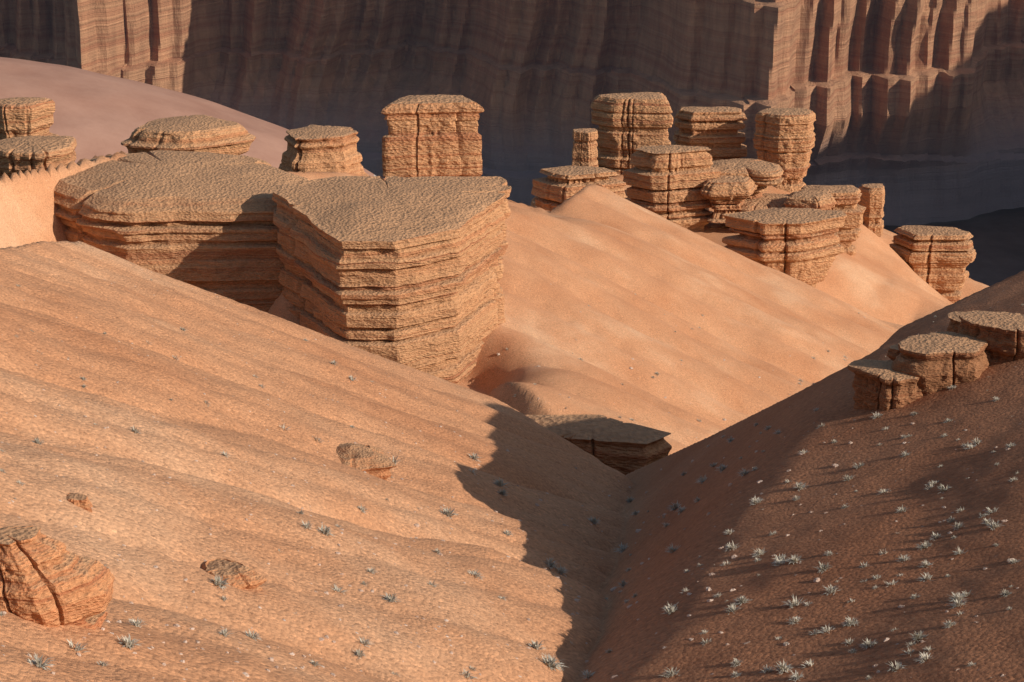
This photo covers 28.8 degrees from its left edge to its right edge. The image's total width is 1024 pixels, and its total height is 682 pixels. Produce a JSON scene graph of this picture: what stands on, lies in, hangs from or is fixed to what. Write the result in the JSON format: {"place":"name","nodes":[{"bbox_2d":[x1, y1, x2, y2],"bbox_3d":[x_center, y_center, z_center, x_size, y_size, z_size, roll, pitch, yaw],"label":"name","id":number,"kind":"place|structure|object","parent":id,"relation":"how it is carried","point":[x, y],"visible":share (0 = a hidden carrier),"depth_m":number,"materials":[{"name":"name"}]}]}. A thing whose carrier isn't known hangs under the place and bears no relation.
{"place":"outdoors","nodes":[
{"label":"outdoors","id":0,"kind":"place"},
{"bbox_2d":[0,57,375,175],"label":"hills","id":1,"kind":"structure","parent":0,"point":[96,114],"depth_m":516.40,"materials":[{"name":"orange sand"}]},
{"bbox_2d":[0,151,1023,681],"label":"terrain","id":2,"kind":"structure","parent":0,"point":[640,281],"depth_m":36.65,"materials":[{"name":"orange sand"}]},
{"bbox_2d":[0,97,58,139],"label":"rock","id":3,"kind":"object","parent":2,"relation":"on","point":[25,116],"visible":0.96,"depth_m":214.60,"materials":[{"name":"brown stone"}]},
{"bbox_2d":[0,135,76,177],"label":"rock","id":4,"kind":"object","parent":2,"relation":"on","point":[26,153],"visible":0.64,"depth_m":204.06,"materials":[{"name":"brown stone"}]},
{"bbox_2d":[0,525,114,628],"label":"outcrop","id":5,"kind":"object","parent":2,"relation":"on","point":[45,580],"visible":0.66,"depth_m":19.50,"materials":[{"name":"stone"}]},
{"bbox_2d":[66,493,92,511],"bbox_3d":[-5.671,2.304,25.938,0.535,0.636,0.415,0,18,0],"label":"rock","id":6,"kind":"object","parent":2,"relation":"on","point":[80,500],"visible":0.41,"depth_m":25.74,"materials":[{"name":"stone"}]},
{"bbox_2d":[54,150,308,311],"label":"rock formation","id":7,"kind":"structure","parent":2,"relation":"on","point":[203,220],"depth_m":149.67,"materials":[{"name":"stone"}]},
{"bbox_2d":[121,115,255,154],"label":"rock formation","id":8,"kind":"object","parent":2,"relation":"on","point":[201,133],"visible":0.47,"depth_m":176.68,"materials":[{"name":"stone"}]},
{"bbox_2d":[201,558,266,589],"bbox_3d":[-3.783,3.286,26.292,1.076,0.691,0.767,9,20,26],"label":"rock","id":9,"kind":"object","parent":2,"relation":"on","point":[238,575],"visible":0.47,"depth_m":26.10,"materials":[{"name":"stone"}]},
{"bbox_2d":[278,125,367,175],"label":"rock formation","id":10,"kind":"object","parent":2,"relation":"on","point":[317,148],"visible":0.92,"depth_m":189.13,"materials":[{"name":"stone"}]},
{"bbox_2d":[336,443,395,480],"bbox_3d":[-3.431,2.653,42.331,1.550,0.899,1.639,-7,19,-20],"label":"rock","id":11,"kind":"object","parent":2,"relation":"on","point":[373,461],"visible":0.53,"depth_m":41.89,"materials":[{"name":"stone"}]},
{"bbox_2d":[272,176,510,384],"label":"rock formation","id":12,"kind":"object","parent":2,"relation":"on","point":[407,271],"depth_m":143.75,"materials":[{"name":"stone"}]},
{"bbox_2d":[381,94,483,176],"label":"rock formation","id":13,"kind":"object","parent":2,"relation":"on","point":[434,135],"depth_m":197.94,"materials":[{"name":"brown stone"}]},
{"bbox_2d":[1,269,1018,681],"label":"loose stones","id":14,"kind":"object","parent":2,"relation":"on","point":[441,553],"visible":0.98,"depth_m":29.53,"materials":[{"name":"stone"}]},
{"bbox_2d":[0,218,1023,681],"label":"dry shrubs","id":15,"kind":"object","parent":2,"relation":"on","point":[740,600],"visible":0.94,"depth_m":29.68,"materials":[{"name":"grey plant"}]},
{"bbox_2d":[531,196,539,205],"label":"cluster slab","id":16,"kind":"structure","parent":2,"relation":"on","point":[533,201],"depth_m":267.55,"materials":[{"name":"brown stone"}]},
{"bbox_2d":[531,165,626,210],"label":"rock formation","id":17,"kind":"object","parent":2,"relation":"on","point":[556,186],"visible":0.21,"depth_m":255.14,"materials":[{"name":"brown stone"}]},
{"bbox_2d":[571,128,597,166],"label":"rock pillar","id":18,"kind":"structure","parent":2,"relation":"on","point":[584,149],"depth_m":268.94,"materials":[{"name":"brown stone"}]},
{"bbox_2d":[526,414,671,474],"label":"rock formation","id":19,"kind":"object","parent":2,"relation":"on","point":[623,448],"visible":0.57,"depth_m":75.55,"materials":[{"name":"stone"}]},
{"bbox_2d":[590,92,673,176],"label":"rock formation","id":20,"kind":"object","parent":2,"relation":"on","point":[628,123],"depth_m":275.39,"materials":[{"name":"brown stone"}]},
{"bbox_2d":[622,145,720,230],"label":"rock formation","id":21,"kind":"object","parent":2,"relation":"on","point":[666,182],"visible":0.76,"depth_m":261.43,"materials":[{"name":"brown stone"}]},
{"bbox_2d":[673,106,746,160],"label":"rock formation","id":22,"kind":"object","parent":2,"relation":"on","point":[716,132],"depth_m":286.34,"materials":[{"name":"brown stone"}]},
{"bbox_2d":[705,222,729,228],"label":"cluster slab","id":23,"kind":"structure","parent":2,"relation":"on","point":[715,225],"depth_m":267.27,"materials":[{"name":"brown stone"}]},
{"bbox_2d":[700,175,757,222],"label":"rock formation","id":24,"kind":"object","parent":2,"relation":"on","point":[725,194],"depth_m":261.07,"materials":[{"name":"brown stone"}]},
{"bbox_2d":[710,158,783,198],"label":"rock formation","id":25,"kind":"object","parent":2,"relation":"on","point":[762,174],"depth_m":264.16,"materials":[{"name":"brown stone"}]},
{"bbox_2d":[735,193,788,212],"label":"rock formation","id":26,"kind":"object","parent":2,"relation":"on","point":[768,200],"depth_m":263.95,"materials":[{"name":"brown stone"}]},
{"bbox_2d":[752,108,815,192],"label":"tower","id":27,"kind":"structure","parent":2,"relation":"on","point":[784,138],"depth_m":280.26,"materials":[{"name":"brown stone"}]},
{"bbox_2d":[722,207,846,287],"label":"rock formation","id":28,"kind":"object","parent":2,"relation":"on","point":[803,245],"depth_m":247.40,"materials":[{"name":"brown stone"}]},
{"bbox_2d":[784,190,836,209],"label":"rock formation","id":29,"kind":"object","parent":2,"relation":"on","point":[822,200],"depth_m":261.09,"materials":[{"name":"brown stone"}]},
{"bbox_2d":[800,185,865,255],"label":"rock formation","id":30,"kind":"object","parent":2,"relation":"on","point":[847,198],"depth_m":266.45,"materials":[{"name":"brown stone"}]},
{"bbox_2d":[858,183,884,236],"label":"rock pillar","id":31,"kind":"structure","parent":2,"relation":"on","point":[872,199],"depth_m":284.25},
{"bbox_2d":[847,359,922,410],"bbox_3d":[7.459,1.177,39.586,1.551,1.352,1.355,0,18,0],"label":"rock formation","id":32,"kind":"object","parent":2,"relation":"on","point":[883,385],"visible":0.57,"depth_m":39.21,"materials":[{"name":"stone"}]},
{"bbox_2d":[887,344,900,360],"bbox_3d":[8.410,0.605,41.368,1.253,1.092,0.893,-10,21,-29],"label":"rock","id":33,"kind":"object","parent":2,"relation":"on","point":[894,352],"visible":0.02,"depth_m":41.07,"materials":[{"name":"stone"}]},
{"bbox_2d":[889,225,975,303],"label":"rock formation","id":34,"kind":"object","parent":2,"relation":"on","point":[938,259],"visible":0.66,"depth_m":288.72,"materials":[{"name":"brown stone"}]},
{"bbox_2d":[891,331,991,395],"bbox_3d":[8.596,0.697,39.799,2.178,1.533,1.646,0,18,0],"label":"rock formation","id":35,"kind":"object","parent":2,"relation":"on","point":[937,361],"visible":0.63,"depth_m":39.10,"materials":[{"name":"stone"}]},
{"bbox_2d":[946,310,991,332],"bbox_3d":[9.769,0.054,41.609,1.420,1.196,1.143,0,18,0],"label":"rock","id":36,"kind":"object","parent":2,"relation":"on","point":[955,322],"visible":0.12,"depth_m":41.49,"materials":[{"name":"stone"}]},
{"bbox_2d":[958,311,1023,364],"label":"rock formation","id":37,"kind":"object","parent":2,"relation":"on","point":[1001,334],"visible":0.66,"depth_m":39.63,"materials":[{"name":"stone"}]},
{"bbox_2d":[884,207,1023,285],"bbox_3d":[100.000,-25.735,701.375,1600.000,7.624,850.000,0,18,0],"label":"canyon floor","id":38,"kind":"structure","parent":0,"point":[997,238],"depth_m":727.99,"materials":[{"name":"brown sand"}]},
{"bbox_2d":[0,0,1023,225],"bbox_3d":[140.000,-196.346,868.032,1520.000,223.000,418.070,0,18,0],"label":"cliff wall","id":39,"kind":"structure","parent":38,"relation":"on","point":[916,107],"depth_m":775.08,"materials":[{"name":"brown stone"}]}
]}

